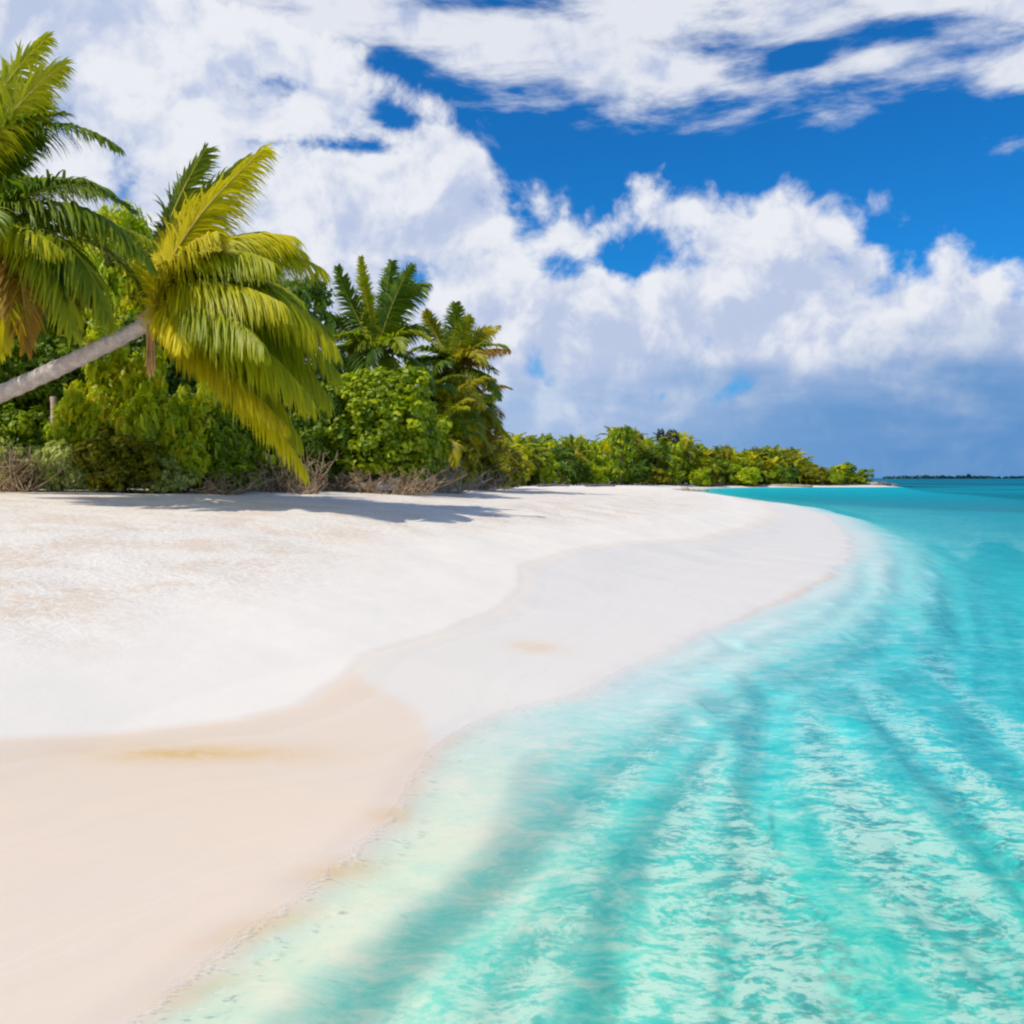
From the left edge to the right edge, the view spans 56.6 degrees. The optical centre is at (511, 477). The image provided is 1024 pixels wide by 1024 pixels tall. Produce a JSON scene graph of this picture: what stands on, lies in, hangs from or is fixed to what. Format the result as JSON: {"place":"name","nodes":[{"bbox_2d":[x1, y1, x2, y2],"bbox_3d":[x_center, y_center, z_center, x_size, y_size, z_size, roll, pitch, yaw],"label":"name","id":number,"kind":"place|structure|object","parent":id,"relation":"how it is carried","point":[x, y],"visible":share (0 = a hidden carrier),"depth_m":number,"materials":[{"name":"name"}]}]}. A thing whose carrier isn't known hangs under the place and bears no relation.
{"place":"outdoors","nodes":[
{"label":"outdoors","id":0,"kind":"place"},
{"bbox_2d":[0,481,1023,1023],"bbox_3d":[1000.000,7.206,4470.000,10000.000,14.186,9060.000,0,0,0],"label":"beach ground","id":1,"kind":"structure","parent":0,"point":[224,719],"depth_m":6.72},
{"bbox_2d":[0,362,34,426],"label":"broadleaf tree","id":2,"kind":"object","parent":1,"relation":"on","point":[5,371],"visible":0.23,"depth_m":24.38,"materials":[{"name":"green plant"}]},
{"bbox_2d":[0,402,50,485],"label":"beach shrub","id":3,"kind":"object","parent":1,"relation":"on","point":[22,429],"visible":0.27,"depth_m":23.43,"materials":[{"name":"green plant"}]},
{"bbox_2d":[0,445,54,490],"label":"beach shrub","id":4,"kind":"object","parent":1,"relation":"on","point":[22,455],"visible":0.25,"depth_m":22.05,"materials":[{"name":"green plant"}]},
{"bbox_2d":[0,439,71,491],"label":"dead thicket","id":5,"kind":"object","parent":1,"relation":"on","point":[13,487],"visible":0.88,"depth_m":21.54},
{"bbox_2d":[0,335,107,418],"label":"broadleaf tree","id":6,"kind":"object","parent":1,"relation":"on","point":[40,394],"visible":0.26,"depth_m":25.00,"materials":[{"name":"green plant"}]},
{"bbox_2d":[50,396,57,490],"bbox_3d":[-10.989,-0.775,22.801,0.173,2.355,0.170,0,0,39],"label":"bare trunk","id":7,"kind":"object","parent":1,"relation":"on","point":[53,401],"visible":0.35,"depth_m":22.74,"materials":[{"name":"grey plant"}]},
{"bbox_2d":[10,236,108,361],"bbox_3d":[-14.324,-3.142,29.739,5.654,10.266,6.035,0,0,-22],"label":"broadleaf tree","id":8,"kind":"object","parent":1,"relation":"on","point":[51,332],"visible":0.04,"depth_m":28.48,"materials":[{"name":"green plant"}]},
{"bbox_2d":[30,436,91,490],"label":"beach shrub","id":9,"kind":"object","parent":1,"relation":"on","point":[70,474],"visible":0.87,"depth_m":22.06,"materials":[{"name":"green plant"}]},
{"bbox_2d":[0,30,139,344],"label":"coconut palm","id":10,"kind":"object","parent":1,"relation":"on","point":[26,104],"visible":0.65,"depth_m":19.67,"materials":[{"name":"green plant"}]},
{"bbox_2d":[43,378,111,490],"bbox_3d":[-10.245,-0.806,23.170,2.058,3.318,2.069,0,0,-7],"label":"beach shrub","id":11,"kind":"object","parent":1,"relation":"on","point":[61,428],"visible":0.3,"depth_m":22.48,"materials":[{"name":"green plant"}]},
{"bbox_2d":[0,169,159,363],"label":"coconut palm","id":12,"kind":"object","parent":1,"relation":"on","point":[40,259],"visible":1,"depth_m":17.59,"materials":[{"name":"green plant"}]},
{"bbox_2d":[69,196,159,350],"bbox_3d":[-11.213,-3.029,27.641,3.745,10.067,2.820,0,0,41],"label":"broadleaf tree","id":13,"kind":"object","parent":1,"relation":"on","point":[111,275],"visible":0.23,"depth_m":26.84,"materials":[{"name":"green plant"}]},
{"bbox_2d":[60,318,171,491],"bbox_3d":[-9.525,-1.441,23.333,2.571,5.142,2.649,0,0,0],"label":"beach shrub","id":14,"kind":"object","parent":1,"relation":"on","point":[128,403],"visible":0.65,"depth_m":22.80,"materials":[{"name":"green plant"}]},
{"bbox_2d":[69,424,178,492],"bbox_3d":[-9.296,-0.291,22.576,2.435,1.978,2.447,0,0,-37],"label":"beach shrub","id":15,"kind":"object","parent":1,"relation":"on","point":[108,457],"visible":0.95,"depth_m":21.98,"materials":[{"name":"green plant"}]},
{"bbox_2d":[102,306,198,487],"bbox_3d":[-9.710,-1.851,26.664,3.107,6.527,3.827,0,0,2],"label":"broadleaf tree","id":16,"kind":"object","parent":1,"relation":"on","point":[174,380],"visible":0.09,"depth_m":26.06,"materials":[{"name":"green plant"}]},
{"bbox_2d":[140,455,199,493],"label":"beach shrub","id":17,"kind":"object","parent":1,"relation":"on","point":[180,481],"visible":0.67,"depth_m":22.62,"materials":[{"name":"green plant"}]},
{"bbox_2d":[0,142,343,486],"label":"leaning palm","id":18,"kind":"object","parent":1,"relation":"on","point":[216,301],"visible":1,"depth_m":19.37,"materials":[{"name":"green plant"}]},
{"bbox_2d":[143,379,217,491],"bbox_3d":[-8.585,-0.861,23.826,2.372,3.616,2.127,0,0,-15],"label":"beach shrub","id":19,"kind":"object","parent":1,"relation":"on","point":[184,429],"visible":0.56,"depth_m":23.32,"materials":[{"name":"green plant"}]},
{"bbox_2d":[132,467,275,494],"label":"dead thicket","id":20,"kind":"object","parent":1,"relation":"on","point":[199,490],"visible":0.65,"depth_m":23.14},
{"bbox_2d":[175,394,256,487],"bbox_3d":[-8.075,-0.752,25.094,2.438,3.246,2.474,0,0,-22],"label":"beach shrub","id":21,"kind":"object","parent":1,"relation":"on","point":[226,446],"visible":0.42,"depth_m":24.71,"materials":[{"name":"green plant"}]},
{"bbox_2d":[201,459,265,491],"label":"beach shrub","id":22,"kind":"object","parent":1,"relation":"on","point":[224,466],"visible":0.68,"depth_m":23.62,"materials":[{"name":"green plant"}]},
{"bbox_2d":[229,411,287,490],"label":"beach shrub","id":23,"kind":"object","parent":1,"relation":"on","point":[250,446],"visible":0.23,"depth_m":25.96,"materials":[{"name":"green plant"}]},
{"bbox_2d":[251,448,338,493],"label":"dead thicket","id":24,"kind":"object","parent":1,"relation":"on","point":[279,485],"visible":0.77,"depth_m":25.68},
{"bbox_2d":[264,411,328,488],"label":"beach shrub","id":25,"kind":"object","parent":1,"relation":"on","point":[309,438],"visible":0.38,"depth_m":27.13,"materials":[{"name":"green plant"}]},
{"bbox_2d":[266,273,337,485],"bbox_3d":[-8.144,-2.922,32.785,4.664,9.702,4.978,0,0,-22],"label":"broadleaf tree","id":26,"kind":"object","parent":1,"relation":"on","point":[316,293],"visible":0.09,"depth_m":31.55,"materials":[{"name":"green plant"}]},
{"bbox_2d":[284,350,350,417],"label":"broadleaf tree","id":27,"kind":"object","parent":1,"relation":"on","point":[338,367],"visible":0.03,"depth_m":33.37,"materials":[{"name":"green plant"}]},
{"bbox_2d":[301,375,363,488],"bbox_3d":[-5.735,-1.054,29.006,2.554,4.106,2.478,0,0,1],"label":"beach shrub","id":28,"kind":"object","parent":1,"relation":"on","point":[342,436],"visible":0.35,"depth_m":28.27,"materials":[{"name":"green plant"}]},
{"bbox_2d":[296,380,395,489],"bbox_3d":[-5.369,-1.151,30.560,3.067,4.501,3.419,0,0,16],"label":"beach shrub","id":29,"kind":"object","parent":1,"relation":"on","point":[355,452],"visible":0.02,"depth_m":29.87,"materials":[{"name":"green plant"}]},
{"bbox_2d":[292,364,445,487],"bbox_3d":[-4.452,-1.124,30.044,4.724,4.744,4.556,0,0,0],"label":"beach shrub","id":30,"kind":"object","parent":1,"relation":"on","point":[394,419],"visible":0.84,"depth_m":28.55,"materials":[{"name":"green plant"}]},
{"bbox_2d":[316,255,437,486],"bbox_3d":[-5.556,-4.165,37.979,5.219,9.421,5.098,0,0,0],"label":"coconut palm","id":31,"kind":"object","parent":1,"relation":"on","point":[387,328],"visible":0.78,"depth_m":37.79,"materials":[{"name":"green plant"}]},
{"bbox_2d":[297,465,467,494],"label":"dead thicket","id":32,"kind":"object","parent":1,"relation":"on","point":[363,486],"visible":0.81,"depth_m":28.02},
{"bbox_2d":[396,416,451,484],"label":"beach shrub","id":33,"kind":"object","parent":1,"relation":"on","point":[440,461],"visible":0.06,"depth_m":31.84,"materials":[{"name":"green plant"}]},
{"bbox_2d":[390,457,493,493],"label":"dead thicket","id":34,"kind":"object","parent":1,"relation":"on","point":[449,485],"visible":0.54,"depth_m":31.31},
{"bbox_2d":[424,374,469,483],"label":"coconut palm","id":35,"kind":"object","parent":1,"relation":"on","point":[448,387],"visible":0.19,"depth_m":40.07,"materials":[{"name":"green plant"}]},
{"bbox_2d":[399,301,511,417],"bbox_3d":[-2.664,-3.666,42.954,4.864,8.736,4.523,0,0,-25],"label":"coconut palm","id":36,"kind":"object","parent":1,"relation":"on","point":[460,344],"visible":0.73,"depth_m":42.73,"materials":[{"name":"green plant"}]},
{"bbox_2d":[421,375,497,488],"bbox_3d":[-3.046,-1.907,40.990,4.963,5.167,4.300,0,0,0],"label":"coconut palm","id":37,"kind":"object","parent":1,"relation":"on","point":[479,403],"visible":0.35,"depth_m":40.43,"materials":[{"name":"green plant"}]},
{"bbox_2d":[438,433,481,487],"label":"beach shrub","id":38,"kind":"object","parent":1,"relation":"on","point":[470,451],"visible":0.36,"depth_m":37.49,"materials":[{"name":"green plant"}]},
{"bbox_2d":[435,397,493,486],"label":"young palm","id":39,"kind":"object","parent":1,"relation":"on","point":[453,454],"visible":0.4,"depth_m":37.33,"materials":[{"name":"green plant"}]},
{"bbox_2d":[444,468,519,490],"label":"dead thicket","id":40,"kind":"object","parent":1,"relation":"on","point":[495,482],"visible":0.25,"depth_m":41.90,"materials":[{"name":"brown plant"}]},
{"bbox_2d":[457,384,512,489],"bbox_3d":[-2.230,-1.877,45.882,4.624,5.305,4.831,0,0,-42],"label":"coconut palm","id":41,"kind":"object","parent":1,"relation":"on","point":[495,425],"visible":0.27,"depth_m":45.11,"materials":[{"name":"green plant"}]},
{"bbox_2d":[470,445,510,490],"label":"beach shrub","id":42,"kind":"object","parent":1,"relation":"on","point":[491,462],"visible":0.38,"depth_m":43.29,"materials":[{"name":"green plant"}]},
{"bbox_2d":[471,434,519,489],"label":"young palm","id":43,"kind":"object","parent":1,"relation":"on","point":[498,437],"visible":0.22,"depth_m":46.75,"materials":[{"name":"green plant"}]},
{"bbox_2d":[485,438,509,488],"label":"broadleaf tree","id":44,"kind":"object","parent":1,"relation":"on","point":[500,444],"visible":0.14,"depth_m":59.67,"materials":[{"name":"green plant"}]},
{"bbox_2d":[496,446,530,488],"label":"beach shrub","id":45,"kind":"object","parent":1,"relation":"on","point":[509,465],"visible":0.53,"depth_m":55.37,"materials":[{"name":"green plant"}]},
{"bbox_2d":[500,433,538,475],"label":"palm","id":46,"kind":"object","parent":1,"relation":"on","point":[515,437],"visible":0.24,"depth_m":106.11,"materials":[{"name":"green plant"}]},
{"bbox_2d":[516,443,533,485],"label":"tree","id":47,"kind":"object","parent":1,"relation":"on","point":[526,449],"visible":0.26,"depth_m":105.94,"materials":[{"name":"green plant"}]},
{"bbox_2d":[509,435,550,485],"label":"palm","id":48,"kind":"object","parent":1,"relation":"on","point":[536,455],"visible":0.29,"depth_m":113.63,"materials":[{"name":"green plant"}]},
{"bbox_2d":[521,464,539,485],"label":"beach shrub","id":49,"kind":"object","parent":1,"relation":"on","point":[535,478],"visible":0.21,"depth_m":115.43,"materials":[{"name":"green plant"}]},
{"bbox_2d":[521,448,551,485],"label":"palm","id":50,"kind":"object","parent":1,"relation":"on","point":[542,479],"visible":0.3,"depth_m":115.07,"materials":[{"name":"green plant"}]},
{"bbox_2d":[517,436,562,485],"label":"palm","id":51,"kind":"object","parent":1,"relation":"on","point":[546,456],"visible":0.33,"depth_m":119.11,"materials":[{"name":"green plant"}]},
{"bbox_2d":[532,460,560,485],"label":"beach shrub","id":52,"kind":"object","parent":1,"relation":"on","point":[549,474],"visible":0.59,"depth_m":116.04,"materials":[{"name":"green plant"}]},
{"bbox_2d":[539,440,556,467],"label":"tree","id":53,"kind":"object","parent":1,"relation":"on","point":[551,444],"visible":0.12,"depth_m":126.01,"materials":[{"name":"green plant"}]},
{"bbox_2d":[536,480,568,486],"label":"driftwood","id":54,"kind":"object","parent":1,"relation":"on","point":[546,485],"visible":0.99,"depth_m":87.99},
{"bbox_2d":[552,444,576,477],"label":"palm","id":55,"kind":"object","parent":1,"relation":"on","point":[563,464],"visible":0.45,"depth_m":126.08,"materials":[{"name":"green plant"}]},
{"bbox_2d":[558,446,576,483],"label":"tree","id":56,"kind":"object","parent":1,"relation":"on","point":[568,474],"visible":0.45,"depth_m":134.66,"materials":[{"name":"green plant"}]},
{"bbox_2d":[559,440,595,485],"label":"palm","id":57,"kind":"object","parent":1,"relation":"on","point":[577,453],"visible":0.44,"depth_m":139.99,"materials":[{"name":"green plant"}]},
{"bbox_2d":[567,458,594,485],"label":"beach shrub","id":58,"kind":"object","parent":1,"relation":"on","point":[582,473],"visible":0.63,"depth_m":136.63,"materials":[{"name":"green plant"}]},
{"bbox_2d":[574,438,590,464],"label":"tree","id":59,"kind":"object","parent":1,"relation":"on","point":[584,446],"visible":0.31,"depth_m":145.42,"materials":[{"name":"green plant"}]},
{"bbox_2d":[588,446,600,467],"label":"tree","id":60,"kind":"object","parent":1,"relation":"on","point":[595,461],"visible":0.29,"depth_m":152.02,"materials":[{"name":"green plant"}]},
{"bbox_2d":[588,441,602,483],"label":"tree","id":61,"kind":"object","parent":1,"relation":"on","point":[597,446],"visible":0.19,"depth_m":158.78,"materials":[{"name":"green plant"}]},
{"bbox_2d":[584,465,609,484],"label":"beach shrub","id":62,"kind":"object","parent":1,"relation":"on","point":[598,474],"visible":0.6,"depth_m":142.27,"materials":[{"name":"green plant"}]},
{"bbox_2d":[585,480,614,486],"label":"driftwood","id":63,"kind":"object","parent":1,"relation":"on","point":[597,485],"visible":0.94,"depth_m":95.00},
{"bbox_2d":[595,454,609,479],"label":"tree","id":64,"kind":"object","parent":1,"relation":"on","point":[601,458],"visible":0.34,"depth_m":153.99,"materials":[{"name":"green plant"}]},
{"bbox_2d":[600,440,628,484],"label":"palm","id":65,"kind":"object","parent":1,"relation":"on","point":[607,448],"visible":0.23,"depth_m":158.24,"materials":[{"name":"green plant"}]},
{"bbox_2d":[607,458,632,484],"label":"beach shrub","id":66,"kind":"object","parent":1,"relation":"on","point":[625,476],"visible":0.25,"depth_m":155.45,"materials":[{"name":"green plant"}]},
{"bbox_2d":[605,424,638,484],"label":"tree","id":67,"kind":"object","parent":1,"relation":"on","point":[626,436],"visible":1,"depth_m":148.90,"materials":[{"name":"green plant"}]},
{"bbox_2d":[622,463,651,484],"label":"beach shrub","id":68,"kind":"object","parent":1,"relation":"on","point":[637,474],"visible":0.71,"depth_m":156.50,"materials":[{"name":"green plant"}]},
{"bbox_2d":[634,438,658,463],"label":"palm","id":69,"kind":"object","parent":1,"relation":"on","point":[645,446],"visible":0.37,"depth_m":173.56,"materials":[{"name":"green plant"}]},
{"bbox_2d":[633,446,668,484],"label":"palm","id":70,"kind":"object","parent":1,"relation":"on","point":[645,456],"visible":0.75,"depth_m":168.06,"materials":[{"name":"green plant"}]},
{"bbox_2d":[647,454,663,484],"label":"tree","id":71,"kind":"object","parent":1,"relation":"on","point":[657,460],"visible":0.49,"depth_m":169.99,"materials":[{"name":"green plant"}]},
{"bbox_2d":[641,467,672,484],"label":"beach shrub","id":72,"kind":"object","parent":1,"relation":"on","point":[660,476],"visible":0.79,"depth_m":167.01,"materials":[{"name":"green plant"}]},
{"bbox_2d":[652,441,682,484],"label":"palm","id":73,"kind":"object","parent":1,"relation":"on","point":[665,450],"visible":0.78,"depth_m":171.87,"materials":[{"name":"green plant"}]},
{"bbox_2d":[656,428,686,464],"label":"tree","id":74,"kind":"object","parent":1,"relation":"on","point":[675,439],"visible":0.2,"depth_m":185.44,"materials":[{"name":"green plant"}]},
{"bbox_2d":[664,461,685,484],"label":"beach shrub","id":75,"kind":"object","parent":1,"relation":"on","point":[675,473],"visible":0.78,"depth_m":168.92,"materials":[{"name":"green plant"}]},
{"bbox_2d":[659,431,691,484],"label":"palm","id":76,"kind":"object","parent":1,"relation":"on","point":[673,435],"visible":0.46,"depth_m":185.10,"materials":[{"name":"green plant"}]},
{"bbox_2d":[666,441,686,484],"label":"tree","id":77,"kind":"object","parent":1,"relation":"on","point":[683,462],"visible":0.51,"depth_m":177.92,"materials":[{"name":"green plant"}]},
{"bbox_2d":[669,440,698,484],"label":"palm","id":78,"kind":"object","parent":1,"relation":"on","point":[685,449],"visible":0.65,"depth_m":179.68,"materials":[{"name":"green plant"}]},
{"bbox_2d":[684,466,698,484],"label":"beach shrub","id":79,"kind":"object","parent":1,"relation":"on","point":[688,479],"visible":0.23,"depth_m":179.82,"materials":[{"name":"green plant"}]},
{"bbox_2d":[681,437,702,484],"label":"palm","id":80,"kind":"object","parent":1,"relation":"on","point":[691,442],"visible":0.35,"depth_m":187.68,"materials":[{"name":"green plant"}]},
{"bbox_2d":[688,467,710,485],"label":"beach shrub","id":81,"kind":"object","parent":1,"relation":"on","point":[696,476],"visible":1,"depth_m":175.13,"materials":[{"name":"green plant"}]},
{"bbox_2d":[693,465,724,485],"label":"beach shrub","id":82,"kind":"object","parent":1,"relation":"on","point":[713,477],"visible":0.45,"depth_m":176.69,"materials":[{"name":"green plant"}]},
{"bbox_2d":[703,455,724,484],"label":"palm","id":83,"kind":"object","parent":1,"relation":"on","point":[711,463],"visible":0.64,"depth_m":182.90,"materials":[{"name":"green plant"}]},
{"bbox_2d":[717,461,734,484],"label":"tree","id":84,"kind":"object","parent":1,"relation":"on","point":[727,470],"visible":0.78,"depth_m":184.19,"materials":[{"name":"green plant"}]},
{"bbox_2d":[719,448,733,484],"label":"tree","id":85,"kind":"object","parent":1,"relation":"on","point":[726,455],"visible":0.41,"depth_m":190.24,"materials":[{"name":"green plant"}]},
{"bbox_2d":[723,467,743,484],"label":"beach shrub","id":86,"kind":"object","parent":1,"relation":"on","point":[733,474],"visible":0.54,"depth_m":183.65,"materials":[{"name":"green plant"}]},
{"bbox_2d":[729,464,762,485],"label":"beach shrub","id":87,"kind":"object","parent":1,"relation":"on","point":[747,476],"visible":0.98,"depth_m":182.17,"materials":[{"name":"green plant"}]},
{"bbox_2d":[739,451,763,466],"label":"palm","id":88,"kind":"object","parent":1,"relation":"on","point":[753,456],"visible":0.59,"depth_m":194.28,"materials":[{"name":"green plant"}]},
{"bbox_2d":[743,458,769,484],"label":"palm","id":89,"kind":"object","parent":1,"relation":"on","point":[757,465],"visible":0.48,"depth_m":188.87,"materials":[{"name":"green plant"}]},
{"bbox_2d":[747,447,772,484],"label":"palm","id":90,"kind":"object","parent":1,"relation":"on","point":[758,451],"visible":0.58,"depth_m":196.33,"materials":[{"name":"green plant"}]},
{"bbox_2d":[749,458,777,484],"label":"palm","id":91,"kind":"object","parent":1,"relation":"on","point":[764,464],"visible":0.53,"depth_m":190.70,"materials":[{"name":"green plant"}]},
{"bbox_2d":[759,447,773,484],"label":"tree","id":92,"kind":"object","parent":1,"relation":"on","point":[766,454],"visible":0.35,"depth_m":197.43,"materials":[{"name":"green plant"}]},
{"bbox_2d":[760,466,784,483],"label":"beach shrub","id":93,"kind":"object","parent":1,"relation":"on","point":[772,476],"visible":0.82,"depth_m":188.35,"materials":[{"name":"green plant"}]},
{"bbox_2d":[777,462,801,483],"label":"beach shrub","id":94,"kind":"object","parent":1,"relation":"on","point":[790,473],"visible":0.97,"depth_m":187.41,"materials":[{"name":"green plant"}]},
{"bbox_2d":[779,451,803,467],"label":"palm","id":95,"kind":"object","parent":1,"relation":"on","point":[790,456],"visible":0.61,"depth_m":198.44,"materials":[{"name":"green plant"}]},
{"bbox_2d":[771,483,812,486],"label":"driftwood","id":96,"kind":"object","parent":1,"relation":"on","point":[791,485],"visible":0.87,"depth_m":185.82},
{"bbox_2d":[796,465,828,484],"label":"beach shrub","id":97,"kind":"object","parent":1,"relation":"on","point":[816,475],"visible":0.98,"depth_m":192.46,"materials":[{"name":"green plant"}]},
{"bbox_2d":[826,470,844,484],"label":"beach shrub","id":98,"kind":"object","parent":1,"relation":"on","point":[834,478],"visible":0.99,"depth_m":192.84,"materials":[{"name":"green plant"}]},
{"bbox_2d":[841,461,856,475],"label":"tree","id":99,"kind":"object","parent":1,"relation":"on","point":[851,467],"visible":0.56,"depth_m":206.53,"materials":[{"name":"green plant"}]},
{"bbox_2d":[844,470,862,484],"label":"shrub","id":100,"kind":"object","parent":1,"relation":"on","point":[851,476],"visible":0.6,"depth_m":200.60,"materials":[{"name":"green plant"}]},
{"bbox_2d":[857,468,874,482],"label":"tree","id":101,"kind":"object","parent":1,"relation":"on","point":[862,473],"visible":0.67,"depth_m":208.69,"materials":[{"name":"green plant"}]},
{"bbox_2d":[0,0,1023,477],"label":"sky","id":102,"kind":"structure","parent":0,"point":[742,224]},
{"bbox_2d":[123,478,1023,1023],"bbox_3d":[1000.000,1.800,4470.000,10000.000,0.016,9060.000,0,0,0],"label":"sea water","id":103,"kind":"structure","parent":0,"point":[977,490],"depth_m":4.63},
{"bbox_2d":[883,475,1000,478],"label":"island forest","id":104,"kind":"object","parent":103,"relation":"in","point":[939,477],"visible":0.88,"depth_m":2581.38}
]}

